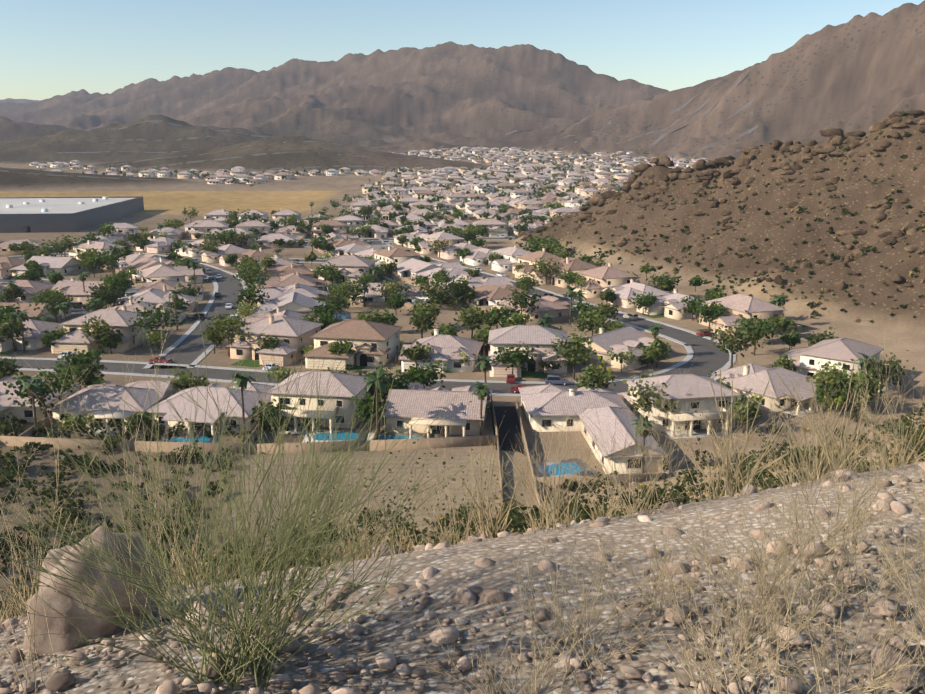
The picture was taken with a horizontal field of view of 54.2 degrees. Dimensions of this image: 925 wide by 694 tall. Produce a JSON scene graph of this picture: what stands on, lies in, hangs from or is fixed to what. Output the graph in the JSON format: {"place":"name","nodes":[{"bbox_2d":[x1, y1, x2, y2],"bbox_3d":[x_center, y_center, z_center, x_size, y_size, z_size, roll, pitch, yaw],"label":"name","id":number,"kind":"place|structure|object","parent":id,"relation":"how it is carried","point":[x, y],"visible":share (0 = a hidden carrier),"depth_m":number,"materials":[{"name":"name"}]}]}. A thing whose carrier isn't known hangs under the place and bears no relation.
{"place":"outdoors","nodes":[
{"label":"outdoors","id":0,"kind":"place"},
{"bbox_2d":[5,144,877,437],"bbox_3d":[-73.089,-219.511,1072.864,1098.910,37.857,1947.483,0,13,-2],"label":"palm trees","id":1,"kind":"object","parent":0,"point":[377,374],"visible":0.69,"depth_m":206.19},
{"bbox_2d":[0,0,923,100],"label":"sky","id":2,"kind":"structure","parent":0,"point":[49,48],"materials":[{"name":"blue"}]},
{"bbox_2d":[0,0,924,693],"bbox_3d":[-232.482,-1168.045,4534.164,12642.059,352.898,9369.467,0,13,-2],"label":"terrain","id":3,"kind":"structure","parent":0,"point":[860,72],"depth_m":308.76,"materials":[{"name":"brown soil"}]},
{"bbox_2d":[23,527,167,654],"bbox_3d":[-1.656,1.089,4.081,0.572,0.582,0.484,0,13,-2],"label":"boulder","id":4,"kind":"object","parent":3,"relation":"on","point":[92,627],"visible":0.54,"depth_m":3.92,"materials":[{"name":"stone"}]},
{"bbox_2d":[0,268,495,690],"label":"bush","id":5,"kind":"object","parent":3,"relation":"on","point":[247,658],"visible":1,"depth_m":3.09,"materials":[{"name":"green plant"}]},
{"bbox_2d":[3,205,714,392],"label":"cars","id":6,"kind":"object","parent":3,"relation":"on","point":[553,379],"visible":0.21,"depth_m":247.03,"materials":[{"name":"paint"}]},
{"bbox_2d":[0,74,893,508],"bbox_3d":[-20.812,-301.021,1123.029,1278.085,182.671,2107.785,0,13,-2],"label":"town","id":7,"kind":"object","parent":3,"relation":"on","point":[292,290],"visible":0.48,"depth_m":212.07,"materials":[{"name":"paint"}]},
{"bbox_2d":[0,145,907,473],"bbox_3d":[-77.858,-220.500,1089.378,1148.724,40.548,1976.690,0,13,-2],"label":"trees","id":8,"kind":"object","parent":3,"relation":"on","point":[422,319],"depth_m":229.81,"materials":[{"name":"green plant"}]},
{"bbox_2d":[0,112,924,617],"bbox_3d":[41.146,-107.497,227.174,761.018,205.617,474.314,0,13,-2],"label":"desert shrubs","id":9,"kind":"object","parent":3,"relation":"on","point":[516,520],"visible":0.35,"depth_m":117.18,"materials":[{"name":"green plant"}]},
{"bbox_2d":[0,475,924,693],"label":"gravel","id":10,"kind":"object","parent":3,"relation":"on","point":[355,631],"visible":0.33,"depth_m":3.41,"materials":[{"name":"stone"}]},
{"bbox_2d":[0,273,924,693],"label":"dry grass bush","id":11,"kind":"object","parent":3,"relation":"on","point":[728,489],"visible":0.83,"depth_m":3.42,"materials":[{"name":"beige plant"}]},
{"bbox_2d":[14,462,924,617],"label":"rocks","id":12,"kind":"object","parent":3,"relation":"on","point":[853,475],"depth_m":5.45,"materials":[{"name":"stone"}]},
{"bbox_2d":[45,484,924,693],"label":"rocks","id":13,"kind":"object","parent":3,"relation":"on","point":[57,681],"visible":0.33,"depth_m":3.40,"materials":[{"name":"stone"}]},
{"bbox_2d":[518,110,924,298],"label":"boulders","id":14,"kind":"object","parent":3,"relation":"on","point":[853,139],"depth_m":355.48,"materials":[{"name":"brown stone"}]},
{"bbox_2d":[261,420,920,574],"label":"hillside rocks","id":15,"kind":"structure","parent":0,"point":[403,551],"depth_m":19.52,"materials":[{"name":"stone"}]}
]}

